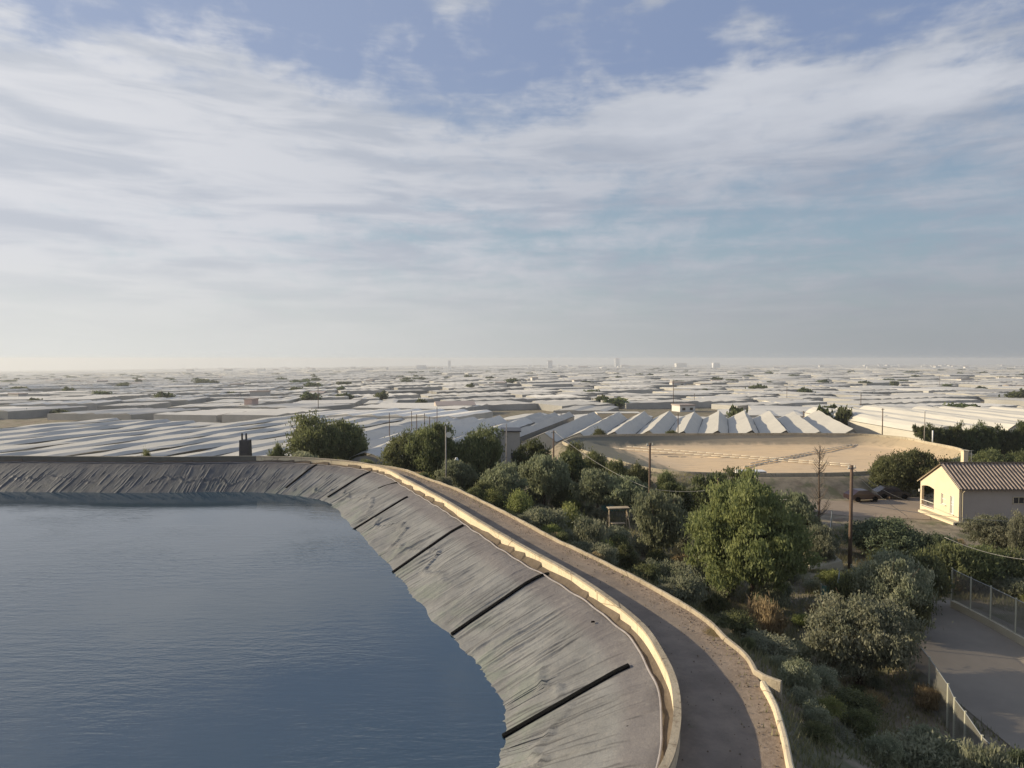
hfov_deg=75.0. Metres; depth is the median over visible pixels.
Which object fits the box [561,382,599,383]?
greenhouse
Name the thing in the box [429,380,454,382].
greenhouse
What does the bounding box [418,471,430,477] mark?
shrub
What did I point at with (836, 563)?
concrete block
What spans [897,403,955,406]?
greenhouse
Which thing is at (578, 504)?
shrub
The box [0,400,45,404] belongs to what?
greenhouse
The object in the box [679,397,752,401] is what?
greenhouse
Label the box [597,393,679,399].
greenhouse
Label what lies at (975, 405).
plain tree
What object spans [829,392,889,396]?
greenhouse
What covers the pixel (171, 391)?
greenhouse
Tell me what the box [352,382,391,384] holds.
greenhouse
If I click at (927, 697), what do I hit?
shrub
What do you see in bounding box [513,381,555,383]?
greenhouse
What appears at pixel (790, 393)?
greenhouse
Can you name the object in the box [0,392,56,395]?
greenhouse
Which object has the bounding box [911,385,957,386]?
greenhouse
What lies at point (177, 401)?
greenhouse
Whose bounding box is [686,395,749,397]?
greenhouse
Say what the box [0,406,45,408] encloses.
greenhouse
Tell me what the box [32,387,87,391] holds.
greenhouse
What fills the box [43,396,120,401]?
greenhouse
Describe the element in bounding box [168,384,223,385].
greenhouse
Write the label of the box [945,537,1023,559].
cable
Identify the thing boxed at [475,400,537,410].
greenhouse
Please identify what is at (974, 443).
hedge tree
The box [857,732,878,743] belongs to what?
shrub
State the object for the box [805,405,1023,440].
greenhouse
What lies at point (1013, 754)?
shrub
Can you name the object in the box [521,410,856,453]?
greenhouse
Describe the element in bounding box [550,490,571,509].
shrub
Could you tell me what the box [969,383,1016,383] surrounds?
greenhouse
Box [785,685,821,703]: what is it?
shrub
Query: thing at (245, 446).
valve housing
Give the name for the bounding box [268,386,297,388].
greenhouse
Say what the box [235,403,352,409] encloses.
greenhouse
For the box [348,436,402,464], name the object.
greenhouse
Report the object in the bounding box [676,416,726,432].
greenhouse
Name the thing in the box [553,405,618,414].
greenhouse
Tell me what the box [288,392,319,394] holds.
greenhouse
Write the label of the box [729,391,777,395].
greenhouse
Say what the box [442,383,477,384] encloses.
greenhouse
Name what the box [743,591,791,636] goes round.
shrub
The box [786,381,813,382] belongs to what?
greenhouse
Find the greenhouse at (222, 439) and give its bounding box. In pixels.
[0,415,484,456]
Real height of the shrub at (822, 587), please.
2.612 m
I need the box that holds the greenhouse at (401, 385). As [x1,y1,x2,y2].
[366,384,424,387]
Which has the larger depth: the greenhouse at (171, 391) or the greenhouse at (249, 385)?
the greenhouse at (249, 385)
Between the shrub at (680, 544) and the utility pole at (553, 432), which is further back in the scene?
the utility pole at (553, 432)
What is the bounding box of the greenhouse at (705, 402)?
[688,399,748,406]
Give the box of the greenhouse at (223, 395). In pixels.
[196,393,240,396]
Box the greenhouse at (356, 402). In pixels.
[294,399,361,406]
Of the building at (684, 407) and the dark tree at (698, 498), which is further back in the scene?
the building at (684, 407)
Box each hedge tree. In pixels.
[925,422,951,444]
[941,420,966,448]
[958,422,985,454]
[975,419,1004,456]
[995,423,1021,457]
[1011,419,1023,452]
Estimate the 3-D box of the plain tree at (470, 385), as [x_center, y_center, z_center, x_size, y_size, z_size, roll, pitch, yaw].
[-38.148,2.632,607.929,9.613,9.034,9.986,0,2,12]
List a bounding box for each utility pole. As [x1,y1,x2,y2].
[506,424,506,461]
[550,430,556,458]
[646,443,653,492]
[847,465,855,571]
[881,408,883,434]
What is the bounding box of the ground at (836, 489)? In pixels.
[0,365,1023,767]
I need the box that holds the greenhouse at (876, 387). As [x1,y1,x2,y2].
[860,387,890,388]
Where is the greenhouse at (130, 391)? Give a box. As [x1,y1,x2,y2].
[110,391,147,392]
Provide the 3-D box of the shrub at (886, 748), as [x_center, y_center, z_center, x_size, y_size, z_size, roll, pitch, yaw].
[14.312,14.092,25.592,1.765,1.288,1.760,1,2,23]
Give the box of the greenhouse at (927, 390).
[889,388,954,392]
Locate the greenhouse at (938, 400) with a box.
[889,398,979,402]
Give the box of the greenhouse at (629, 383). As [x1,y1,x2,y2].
[600,382,665,384]
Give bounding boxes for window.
[939,493,945,505]
[1012,497,1023,503]
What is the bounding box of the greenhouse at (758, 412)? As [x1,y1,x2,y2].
[717,409,804,417]
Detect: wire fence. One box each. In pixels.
[878,600,1018,767]
[951,568,1023,636]
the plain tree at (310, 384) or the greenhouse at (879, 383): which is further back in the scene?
the greenhouse at (879, 383)
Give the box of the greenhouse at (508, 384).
[475,383,520,386]
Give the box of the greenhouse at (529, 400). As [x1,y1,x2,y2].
[523,396,590,402]
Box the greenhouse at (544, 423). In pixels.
[471,411,574,445]
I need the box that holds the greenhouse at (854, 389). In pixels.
[834,388,896,390]
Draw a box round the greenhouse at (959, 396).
[889,394,977,398]
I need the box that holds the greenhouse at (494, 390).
[454,388,505,391]
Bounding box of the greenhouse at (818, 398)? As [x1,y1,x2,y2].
[776,395,832,400]
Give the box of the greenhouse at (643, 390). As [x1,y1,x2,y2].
[617,388,661,393]
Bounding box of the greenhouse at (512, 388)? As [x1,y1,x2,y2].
[490,387,521,389]
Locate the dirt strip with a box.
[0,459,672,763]
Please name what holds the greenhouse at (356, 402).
on the ground at (836, 489)
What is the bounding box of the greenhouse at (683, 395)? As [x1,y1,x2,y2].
[650,392,712,397]
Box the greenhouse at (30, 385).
[14,384,54,385]
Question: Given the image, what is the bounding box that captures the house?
[916,450,1023,524]
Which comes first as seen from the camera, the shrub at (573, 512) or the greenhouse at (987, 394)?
the shrub at (573, 512)
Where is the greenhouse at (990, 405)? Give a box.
[963,403,1018,407]
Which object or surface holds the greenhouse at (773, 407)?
on the ground at (836, 489)
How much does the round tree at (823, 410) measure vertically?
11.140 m
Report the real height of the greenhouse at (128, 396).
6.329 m
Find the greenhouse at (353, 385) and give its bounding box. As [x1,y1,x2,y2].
[331,384,365,386]
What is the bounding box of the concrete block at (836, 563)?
[809,555,843,569]
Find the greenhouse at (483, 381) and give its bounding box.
[460,381,505,381]
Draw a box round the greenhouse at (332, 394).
[321,392,349,395]
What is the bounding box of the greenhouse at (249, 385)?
[244,383,288,386]
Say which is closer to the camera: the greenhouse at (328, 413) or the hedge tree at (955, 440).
the hedge tree at (955, 440)
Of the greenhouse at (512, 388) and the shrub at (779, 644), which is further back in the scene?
the greenhouse at (512, 388)
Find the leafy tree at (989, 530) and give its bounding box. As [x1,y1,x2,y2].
[956,512,1012,550]
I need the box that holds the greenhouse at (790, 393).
[766,391,832,395]
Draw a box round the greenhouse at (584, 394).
[555,393,594,396]
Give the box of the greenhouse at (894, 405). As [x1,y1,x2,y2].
[874,404,937,407]
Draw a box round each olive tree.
[433,458,479,487]
[475,459,528,508]
[517,451,571,504]
[567,466,618,508]
[603,473,647,519]
[629,487,691,551]
[774,489,820,528]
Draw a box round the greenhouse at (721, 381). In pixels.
[699,381,738,382]
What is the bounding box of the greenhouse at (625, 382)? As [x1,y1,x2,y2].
[597,381,650,382]
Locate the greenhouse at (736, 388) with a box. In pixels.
[725,387,747,390]
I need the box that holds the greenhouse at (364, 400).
[351,397,379,403]
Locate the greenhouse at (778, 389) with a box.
[742,388,797,391]
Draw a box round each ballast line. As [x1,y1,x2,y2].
[616,448,849,466]
[627,446,850,464]
[744,444,856,467]
[750,444,850,463]
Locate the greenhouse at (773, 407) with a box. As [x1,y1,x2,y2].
[748,405,813,412]
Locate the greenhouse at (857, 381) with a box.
[845,380,889,382]
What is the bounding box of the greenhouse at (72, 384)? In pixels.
[57,384,92,385]
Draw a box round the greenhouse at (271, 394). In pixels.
[241,392,291,396]
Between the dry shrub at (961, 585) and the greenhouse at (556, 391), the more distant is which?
the greenhouse at (556, 391)
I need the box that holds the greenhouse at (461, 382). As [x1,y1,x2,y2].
[435,381,486,383]
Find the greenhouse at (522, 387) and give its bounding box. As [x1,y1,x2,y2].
[512,386,542,389]
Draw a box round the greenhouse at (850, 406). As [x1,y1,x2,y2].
[802,404,862,407]
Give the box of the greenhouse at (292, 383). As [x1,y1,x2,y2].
[268,382,314,384]
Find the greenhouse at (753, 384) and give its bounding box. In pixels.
[726,384,782,385]
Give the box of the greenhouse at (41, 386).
[22,385,58,386]
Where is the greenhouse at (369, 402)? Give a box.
[363,400,397,405]
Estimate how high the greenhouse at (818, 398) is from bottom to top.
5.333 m
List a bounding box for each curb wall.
[130,456,781,700]
[760,681,794,767]
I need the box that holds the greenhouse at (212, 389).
[164,388,222,390]
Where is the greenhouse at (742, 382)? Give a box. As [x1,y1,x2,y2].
[727,382,758,383]
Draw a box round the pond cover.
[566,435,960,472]
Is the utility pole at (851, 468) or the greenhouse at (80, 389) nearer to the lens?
the utility pole at (851, 468)
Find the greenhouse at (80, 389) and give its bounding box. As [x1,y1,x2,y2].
[55,389,98,390]
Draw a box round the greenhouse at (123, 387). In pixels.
[79,386,136,388]
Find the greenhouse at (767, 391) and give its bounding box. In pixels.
[745,390,789,392]
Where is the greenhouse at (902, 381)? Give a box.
[882,381,916,382]
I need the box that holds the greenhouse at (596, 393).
[558,391,607,395]
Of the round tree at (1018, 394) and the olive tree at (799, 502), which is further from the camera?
the round tree at (1018, 394)
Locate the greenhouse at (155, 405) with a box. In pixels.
[98,402,170,409]
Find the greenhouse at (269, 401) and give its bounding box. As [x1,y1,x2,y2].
[202,398,298,404]
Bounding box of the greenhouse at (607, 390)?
[558,389,628,392]
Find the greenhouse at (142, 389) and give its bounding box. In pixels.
[117,388,163,389]
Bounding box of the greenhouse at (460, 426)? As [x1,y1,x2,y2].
[362,415,534,448]
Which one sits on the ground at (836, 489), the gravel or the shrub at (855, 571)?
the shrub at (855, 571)
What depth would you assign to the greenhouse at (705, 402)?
363.30 m
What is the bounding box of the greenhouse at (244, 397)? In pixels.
[207,396,282,401]
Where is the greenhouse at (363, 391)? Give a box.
[338,389,381,394]
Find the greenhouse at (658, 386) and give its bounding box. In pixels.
[610,384,676,388]
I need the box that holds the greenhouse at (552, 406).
[530,400,613,411]
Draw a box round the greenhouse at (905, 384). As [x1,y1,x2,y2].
[898,383,958,385]
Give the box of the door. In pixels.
[948,496,953,515]
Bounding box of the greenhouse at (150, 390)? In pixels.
[98,389,163,391]
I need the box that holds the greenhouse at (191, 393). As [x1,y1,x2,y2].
[158,391,228,395]
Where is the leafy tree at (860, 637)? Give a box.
[798,589,935,685]
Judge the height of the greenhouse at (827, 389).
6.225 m
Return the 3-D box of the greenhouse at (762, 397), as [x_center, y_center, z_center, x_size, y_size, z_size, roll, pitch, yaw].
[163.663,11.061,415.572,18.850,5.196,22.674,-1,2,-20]
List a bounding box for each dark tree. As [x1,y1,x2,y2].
[510,436,552,488]
[557,448,592,500]
[657,479,691,515]
[684,469,733,517]
[720,465,759,485]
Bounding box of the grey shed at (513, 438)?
[500,427,520,464]
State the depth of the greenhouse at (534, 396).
423.61 m
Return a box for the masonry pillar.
[960,450,969,461]
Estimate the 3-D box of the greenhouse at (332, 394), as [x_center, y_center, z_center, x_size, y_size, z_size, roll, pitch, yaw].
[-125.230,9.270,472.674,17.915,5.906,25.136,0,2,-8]
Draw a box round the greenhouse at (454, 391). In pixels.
[429,389,488,393]
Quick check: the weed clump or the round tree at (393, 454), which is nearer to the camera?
the weed clump
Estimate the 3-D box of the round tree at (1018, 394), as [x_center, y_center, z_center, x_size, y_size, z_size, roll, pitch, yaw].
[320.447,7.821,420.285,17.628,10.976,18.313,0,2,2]
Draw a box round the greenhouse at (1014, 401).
[984,398,1023,405]
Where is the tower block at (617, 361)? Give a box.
[615,358,619,366]
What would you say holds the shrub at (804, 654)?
on the ground at (836, 489)
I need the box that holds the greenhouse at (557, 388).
[543,387,593,389]
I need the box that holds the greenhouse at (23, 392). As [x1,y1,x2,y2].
[3,391,42,392]
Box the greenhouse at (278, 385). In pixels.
[253,385,303,386]
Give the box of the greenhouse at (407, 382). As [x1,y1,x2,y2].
[389,382,426,383]
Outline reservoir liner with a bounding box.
[0,462,659,767]
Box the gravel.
[410,474,781,767]
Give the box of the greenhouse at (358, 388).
[344,387,389,390]
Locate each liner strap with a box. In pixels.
[285,464,316,487]
[327,471,371,497]
[353,496,407,528]
[392,524,463,572]
[451,572,548,635]
[502,663,629,737]
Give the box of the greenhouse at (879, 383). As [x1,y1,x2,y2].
[852,382,890,385]
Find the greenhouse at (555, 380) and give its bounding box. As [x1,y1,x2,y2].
[531,380,571,381]
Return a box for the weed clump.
[700,625,733,636]
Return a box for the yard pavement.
[912,600,1023,749]
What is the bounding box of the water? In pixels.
[0,492,506,767]
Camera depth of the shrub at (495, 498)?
67.61 m
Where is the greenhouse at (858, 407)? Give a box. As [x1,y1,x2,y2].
[853,406,935,408]
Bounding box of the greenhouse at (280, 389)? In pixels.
[216,388,283,390]
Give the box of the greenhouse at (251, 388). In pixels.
[210,387,277,389]
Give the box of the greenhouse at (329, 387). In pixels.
[321,386,340,388]
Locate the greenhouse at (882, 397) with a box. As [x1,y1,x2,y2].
[852,395,946,399]
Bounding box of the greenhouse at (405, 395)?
[354,393,419,398]
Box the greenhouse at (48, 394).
[40,392,92,395]
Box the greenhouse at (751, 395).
[715,394,775,397]
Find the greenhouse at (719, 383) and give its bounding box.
[693,382,727,384]
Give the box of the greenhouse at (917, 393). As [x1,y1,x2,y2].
[892,392,942,394]
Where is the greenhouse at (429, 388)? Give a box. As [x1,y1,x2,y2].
[394,386,439,390]
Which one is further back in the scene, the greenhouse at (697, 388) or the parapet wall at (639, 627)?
the greenhouse at (697, 388)
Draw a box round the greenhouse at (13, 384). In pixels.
[0,384,28,385]
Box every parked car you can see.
[843,488,880,501]
[872,485,911,498]
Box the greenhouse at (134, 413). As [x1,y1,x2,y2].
[47,408,200,419]
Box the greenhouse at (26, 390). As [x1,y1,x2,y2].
[0,389,28,391]
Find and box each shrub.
[359,459,377,464]
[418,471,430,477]
[435,476,453,485]
[458,483,475,490]
[466,477,494,498]
[467,485,483,497]
[479,488,506,505]
[481,485,511,508]
[503,488,536,514]
[516,513,530,522]
[527,489,546,505]
[528,506,571,529]
[533,503,550,510]
[540,522,564,533]
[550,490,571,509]
[555,531,569,541]
[559,501,587,530]
[560,499,584,510]
[561,527,573,541]
[570,514,609,547]
[571,540,591,552]
[580,504,594,514]
[588,507,606,523]
[588,542,618,562]
[592,551,604,558]
[600,504,633,511]
[601,537,614,546]
[603,524,631,539]
[607,532,630,547]
[610,556,619,565]
[611,538,637,572]
[628,532,659,555]
[628,562,663,582]
[632,559,645,569]
[644,548,669,562]
[644,557,677,582]
[650,577,665,584]
[656,564,710,606]
[656,582,677,595]
[664,557,708,587]
[669,548,689,558]
[672,554,688,562]
[675,534,693,549]
[684,486,693,501]
[688,540,725,567]
[700,592,731,614]
[708,578,741,599]
[713,607,762,636]
[714,611,725,620]
[738,628,803,659]
[738,636,756,649]
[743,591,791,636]
[750,578,793,611]
[763,653,788,669]
[769,581,795,598]
[773,654,821,692]
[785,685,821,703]
[789,638,814,661]
[791,613,812,625]
[798,719,836,746]
[799,696,833,726]
[802,577,824,590]
[803,522,840,562]
[805,602,822,614]
[808,663,841,689]
[814,568,845,585]
[816,695,847,722]
[819,569,868,601]
[820,570,839,603]
[822,684,889,724]
[839,707,881,737]
[842,563,869,587]
[846,693,880,719]
[851,684,867,692]
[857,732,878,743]
[859,730,908,767]
[860,540,881,555]
[863,675,887,689]
[864,687,893,710]
[865,544,885,560]
[887,716,977,767]
[894,596,943,633]
[905,550,960,603]
[909,536,985,590]
[910,682,951,712]
[947,575,977,591]
[954,737,1023,767]
[955,536,970,546]
[961,542,1014,589]
[988,543,1023,587]
[988,570,1023,599]
[1001,744,1023,767]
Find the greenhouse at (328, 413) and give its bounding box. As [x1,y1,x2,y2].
[285,409,370,417]
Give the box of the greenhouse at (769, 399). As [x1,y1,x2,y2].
[753,398,816,401]
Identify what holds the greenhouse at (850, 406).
on the ground at (836, 489)
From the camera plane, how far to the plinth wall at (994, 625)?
44.34 m
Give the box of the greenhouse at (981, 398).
[977,395,1007,400]
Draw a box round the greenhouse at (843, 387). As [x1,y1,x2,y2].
[827,386,859,387]
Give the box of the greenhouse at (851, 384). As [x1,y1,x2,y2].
[832,383,862,385]
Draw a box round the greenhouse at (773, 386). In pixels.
[748,385,793,387]
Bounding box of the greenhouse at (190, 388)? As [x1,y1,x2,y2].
[164,387,213,388]
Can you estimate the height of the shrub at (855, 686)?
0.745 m
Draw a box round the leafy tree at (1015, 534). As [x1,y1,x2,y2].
[1004,507,1023,555]
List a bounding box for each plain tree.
[5,386,28,388]
[62,386,75,390]
[91,390,112,394]
[116,383,128,385]
[153,390,175,397]
[194,379,211,382]
[288,386,302,390]
[289,379,306,382]
[299,391,321,399]
[303,382,323,386]
[333,381,351,384]
[335,392,356,399]
[373,389,388,399]
[415,398,427,402]
[465,382,474,386]
[506,378,514,382]
[592,394,608,401]
[602,396,628,406]
[710,377,722,379]
[745,383,767,388]
[796,387,815,392]
[816,379,828,382]
[823,403,836,408]
[889,381,898,385]
[942,384,952,386]
[942,402,972,407]
[952,404,980,407]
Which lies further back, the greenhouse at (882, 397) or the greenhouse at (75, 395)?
the greenhouse at (75, 395)
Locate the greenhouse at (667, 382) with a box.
[650,381,688,383]
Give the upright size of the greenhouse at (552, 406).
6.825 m
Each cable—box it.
[559,435,646,487]
[855,470,921,503]
[855,502,1012,521]
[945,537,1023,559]
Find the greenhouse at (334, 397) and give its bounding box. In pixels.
[285,396,348,400]
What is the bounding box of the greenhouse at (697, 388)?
[674,388,723,389]
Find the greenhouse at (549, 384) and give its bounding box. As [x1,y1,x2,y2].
[521,383,571,386]
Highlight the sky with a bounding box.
[0,0,1023,370]
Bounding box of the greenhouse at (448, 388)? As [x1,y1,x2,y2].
[443,387,480,389]
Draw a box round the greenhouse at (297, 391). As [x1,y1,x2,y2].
[270,390,306,392]
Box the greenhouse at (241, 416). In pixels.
[222,408,332,422]
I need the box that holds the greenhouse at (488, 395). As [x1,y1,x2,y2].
[456,393,515,397]
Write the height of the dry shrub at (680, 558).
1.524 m
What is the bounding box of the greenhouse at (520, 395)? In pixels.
[511,392,554,397]
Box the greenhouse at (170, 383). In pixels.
[152,383,188,384]
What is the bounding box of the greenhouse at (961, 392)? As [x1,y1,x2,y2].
[933,391,999,394]
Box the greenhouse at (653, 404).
[619,399,698,408]
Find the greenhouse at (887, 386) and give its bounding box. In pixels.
[848,385,919,387]
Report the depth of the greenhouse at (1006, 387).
626.91 m
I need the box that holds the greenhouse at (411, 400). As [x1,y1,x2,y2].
[383,397,435,402]
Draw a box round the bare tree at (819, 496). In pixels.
[808,442,832,524]
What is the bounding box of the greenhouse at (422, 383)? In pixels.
[394,383,442,384]
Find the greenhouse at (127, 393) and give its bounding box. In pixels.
[112,392,141,394]
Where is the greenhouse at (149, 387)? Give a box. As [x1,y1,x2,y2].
[128,387,169,388]
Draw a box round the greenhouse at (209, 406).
[167,402,265,409]
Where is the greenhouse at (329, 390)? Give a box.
[298,388,337,392]
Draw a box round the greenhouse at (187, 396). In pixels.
[150,395,204,397]
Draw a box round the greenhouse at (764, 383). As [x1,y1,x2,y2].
[736,382,787,384]
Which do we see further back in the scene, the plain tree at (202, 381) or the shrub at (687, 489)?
the plain tree at (202, 381)
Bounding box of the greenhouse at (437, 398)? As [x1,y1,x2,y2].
[428,396,471,400]
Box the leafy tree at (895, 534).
[835,515,928,558]
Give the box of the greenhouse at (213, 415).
[154,408,263,421]
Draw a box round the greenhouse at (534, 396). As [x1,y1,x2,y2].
[526,394,576,397]
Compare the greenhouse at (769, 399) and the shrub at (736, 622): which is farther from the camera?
the greenhouse at (769, 399)
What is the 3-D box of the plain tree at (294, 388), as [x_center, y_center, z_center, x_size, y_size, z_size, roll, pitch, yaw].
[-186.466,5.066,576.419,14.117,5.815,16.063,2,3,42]
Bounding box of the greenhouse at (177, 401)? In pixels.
[121,396,209,405]
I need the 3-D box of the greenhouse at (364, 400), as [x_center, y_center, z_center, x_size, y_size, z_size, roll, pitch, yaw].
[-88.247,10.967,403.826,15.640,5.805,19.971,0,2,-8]
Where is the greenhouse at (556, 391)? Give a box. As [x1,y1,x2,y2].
[506,389,561,393]
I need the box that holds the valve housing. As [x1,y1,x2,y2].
[239,433,251,455]
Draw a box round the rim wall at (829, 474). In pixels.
[562,433,963,476]
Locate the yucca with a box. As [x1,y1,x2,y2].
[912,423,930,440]
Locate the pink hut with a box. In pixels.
[243,398,258,404]
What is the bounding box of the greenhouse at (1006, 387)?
[973,386,1023,388]
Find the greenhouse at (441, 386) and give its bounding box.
[425,384,479,388]
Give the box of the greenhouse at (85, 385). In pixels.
[60,385,108,386]
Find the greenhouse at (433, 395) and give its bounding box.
[420,393,455,397]
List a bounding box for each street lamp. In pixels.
[445,426,451,476]
[924,411,924,440]
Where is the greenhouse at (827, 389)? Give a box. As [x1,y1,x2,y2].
[780,387,835,390]
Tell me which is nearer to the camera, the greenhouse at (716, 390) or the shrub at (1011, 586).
the shrub at (1011, 586)
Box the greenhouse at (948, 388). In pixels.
[918,387,982,389]
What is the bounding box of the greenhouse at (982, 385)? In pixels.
[971,384,1023,386]
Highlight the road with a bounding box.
[388,468,785,767]
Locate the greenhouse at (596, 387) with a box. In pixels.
[594,385,655,388]
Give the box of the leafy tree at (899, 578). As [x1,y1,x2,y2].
[839,544,942,635]
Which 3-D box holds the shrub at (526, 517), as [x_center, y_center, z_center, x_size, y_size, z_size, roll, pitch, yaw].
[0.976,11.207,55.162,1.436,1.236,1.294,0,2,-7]
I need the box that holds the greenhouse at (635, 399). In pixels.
[601,398,658,402]
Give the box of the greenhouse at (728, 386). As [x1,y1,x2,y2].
[676,385,749,387]
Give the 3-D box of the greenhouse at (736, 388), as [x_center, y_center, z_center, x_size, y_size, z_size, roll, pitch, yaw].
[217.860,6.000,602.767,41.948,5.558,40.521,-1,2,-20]
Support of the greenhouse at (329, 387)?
on the ground at (836, 489)
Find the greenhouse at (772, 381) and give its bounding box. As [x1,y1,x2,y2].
[748,381,785,382]
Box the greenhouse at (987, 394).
[960,393,1006,395]
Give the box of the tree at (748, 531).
[680,466,826,608]
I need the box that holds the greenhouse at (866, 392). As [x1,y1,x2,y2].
[814,391,874,393]
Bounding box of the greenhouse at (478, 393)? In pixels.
[449,392,507,394]
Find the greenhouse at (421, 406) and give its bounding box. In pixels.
[352,403,488,410]
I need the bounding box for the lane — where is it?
[810,496,929,518]
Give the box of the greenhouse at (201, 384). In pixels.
[187,383,214,384]
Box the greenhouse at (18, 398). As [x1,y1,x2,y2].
[0,396,68,400]
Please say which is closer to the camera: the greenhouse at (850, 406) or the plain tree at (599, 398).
the greenhouse at (850, 406)
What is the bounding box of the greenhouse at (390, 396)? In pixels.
[362,395,396,398]
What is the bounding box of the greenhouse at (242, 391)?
[184,390,254,392]
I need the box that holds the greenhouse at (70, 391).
[40,390,99,392]
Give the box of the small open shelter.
[606,506,630,528]
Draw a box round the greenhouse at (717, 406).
[711,402,794,409]
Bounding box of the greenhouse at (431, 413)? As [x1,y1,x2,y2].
[329,408,492,418]
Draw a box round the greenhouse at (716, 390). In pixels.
[674,389,733,391]
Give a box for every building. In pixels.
[8,393,27,396]
[231,383,244,386]
[249,390,270,395]
[309,391,327,394]
[434,401,475,408]
[495,381,506,385]
[669,382,679,385]
[671,403,695,411]
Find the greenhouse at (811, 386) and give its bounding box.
[794,386,829,387]
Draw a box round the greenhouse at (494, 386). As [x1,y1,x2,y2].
[442,385,506,389]
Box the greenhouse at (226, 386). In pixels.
[195,385,237,387]
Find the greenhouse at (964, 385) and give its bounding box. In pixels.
[958,383,986,386]
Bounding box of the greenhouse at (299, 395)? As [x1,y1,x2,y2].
[282,395,329,397]
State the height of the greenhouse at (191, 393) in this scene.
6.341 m
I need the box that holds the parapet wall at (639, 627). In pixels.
[0,456,680,767]
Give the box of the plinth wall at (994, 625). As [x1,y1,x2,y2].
[950,600,1023,645]
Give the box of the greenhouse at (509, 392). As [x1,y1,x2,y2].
[502,391,555,394]
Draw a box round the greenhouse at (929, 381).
[917,381,953,382]
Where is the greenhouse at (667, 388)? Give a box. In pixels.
[660,386,724,390]
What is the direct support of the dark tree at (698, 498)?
on the ground at (836, 489)
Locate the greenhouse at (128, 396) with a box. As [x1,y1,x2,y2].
[83,394,150,399]
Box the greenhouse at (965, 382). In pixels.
[948,382,982,383]
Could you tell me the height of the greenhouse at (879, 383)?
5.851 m
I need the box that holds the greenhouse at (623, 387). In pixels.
[598,387,655,388]
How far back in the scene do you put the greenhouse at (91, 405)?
352.79 m
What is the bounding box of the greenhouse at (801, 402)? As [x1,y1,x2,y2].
[762,400,826,405]
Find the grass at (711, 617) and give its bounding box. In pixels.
[401,471,1023,767]
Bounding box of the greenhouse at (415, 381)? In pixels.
[390,380,428,382]
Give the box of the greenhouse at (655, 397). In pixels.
[621,396,677,399]
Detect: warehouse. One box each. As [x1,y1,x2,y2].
[417,365,425,368]
[675,363,686,366]
[712,363,719,367]
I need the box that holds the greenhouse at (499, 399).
[440,397,526,401]
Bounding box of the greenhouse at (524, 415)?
[504,413,652,420]
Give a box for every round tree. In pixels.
[49,409,69,412]
[282,408,358,460]
[329,417,369,459]
[377,426,420,471]
[404,420,460,478]
[448,421,505,486]
[726,404,747,417]
[816,404,832,415]
[831,404,852,424]
[866,448,918,498]
[892,447,956,498]
[952,446,1008,461]
[998,388,1023,397]
[999,448,1023,461]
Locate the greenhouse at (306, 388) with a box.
[284,387,323,390]
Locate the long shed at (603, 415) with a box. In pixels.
[595,412,639,418]
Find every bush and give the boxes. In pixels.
[141,445,150,455]
[267,439,286,455]
[291,450,318,457]
[564,440,585,465]
[583,446,608,472]
[592,426,606,434]
[603,455,630,477]
[624,459,656,487]
[655,466,677,489]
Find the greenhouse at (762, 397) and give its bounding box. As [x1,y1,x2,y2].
[751,397,776,398]
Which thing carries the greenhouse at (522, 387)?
on the ground at (836, 489)
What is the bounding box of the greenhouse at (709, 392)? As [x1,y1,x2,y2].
[653,390,728,395]
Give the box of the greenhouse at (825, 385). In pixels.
[783,384,850,386]
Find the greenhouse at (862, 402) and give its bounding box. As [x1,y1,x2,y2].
[826,399,925,405]
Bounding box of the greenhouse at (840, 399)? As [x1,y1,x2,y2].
[823,397,881,401]
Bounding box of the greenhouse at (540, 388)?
[524,388,556,389]
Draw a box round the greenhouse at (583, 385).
[572,384,609,386]
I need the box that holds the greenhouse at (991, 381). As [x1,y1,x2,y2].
[964,380,1011,381]
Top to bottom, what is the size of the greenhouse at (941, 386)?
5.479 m
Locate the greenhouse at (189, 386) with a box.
[153,385,201,387]
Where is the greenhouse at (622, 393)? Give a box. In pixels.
[608,392,637,394]
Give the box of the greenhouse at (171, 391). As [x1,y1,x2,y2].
[151,390,189,391]
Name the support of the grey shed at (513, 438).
on the ground at (836, 489)
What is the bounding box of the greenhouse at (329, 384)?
[290,383,331,385]
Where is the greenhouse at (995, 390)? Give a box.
[954,389,1019,392]
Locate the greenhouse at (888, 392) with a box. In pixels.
[868,390,922,394]
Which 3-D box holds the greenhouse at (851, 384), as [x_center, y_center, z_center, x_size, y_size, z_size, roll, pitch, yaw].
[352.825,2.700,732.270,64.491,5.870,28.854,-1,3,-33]
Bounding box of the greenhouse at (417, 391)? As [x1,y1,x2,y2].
[385,389,427,393]
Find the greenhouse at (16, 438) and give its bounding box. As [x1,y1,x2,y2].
[0,418,220,451]
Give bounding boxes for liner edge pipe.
[2,462,662,767]
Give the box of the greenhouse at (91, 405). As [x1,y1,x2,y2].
[0,399,122,409]
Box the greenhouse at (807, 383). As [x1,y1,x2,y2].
[788,382,827,383]
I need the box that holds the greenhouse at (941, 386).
[918,386,975,388]
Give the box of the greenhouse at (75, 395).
[50,394,95,396]
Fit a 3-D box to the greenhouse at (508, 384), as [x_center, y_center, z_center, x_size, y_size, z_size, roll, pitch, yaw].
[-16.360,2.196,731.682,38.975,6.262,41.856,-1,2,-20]
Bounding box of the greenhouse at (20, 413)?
[0,405,87,418]
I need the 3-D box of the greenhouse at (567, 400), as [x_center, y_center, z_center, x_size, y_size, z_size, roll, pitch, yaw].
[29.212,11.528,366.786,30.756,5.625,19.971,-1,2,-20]
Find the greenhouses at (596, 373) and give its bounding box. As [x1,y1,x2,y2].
[0,365,1023,384]
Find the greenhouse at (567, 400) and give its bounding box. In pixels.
[532,399,598,401]

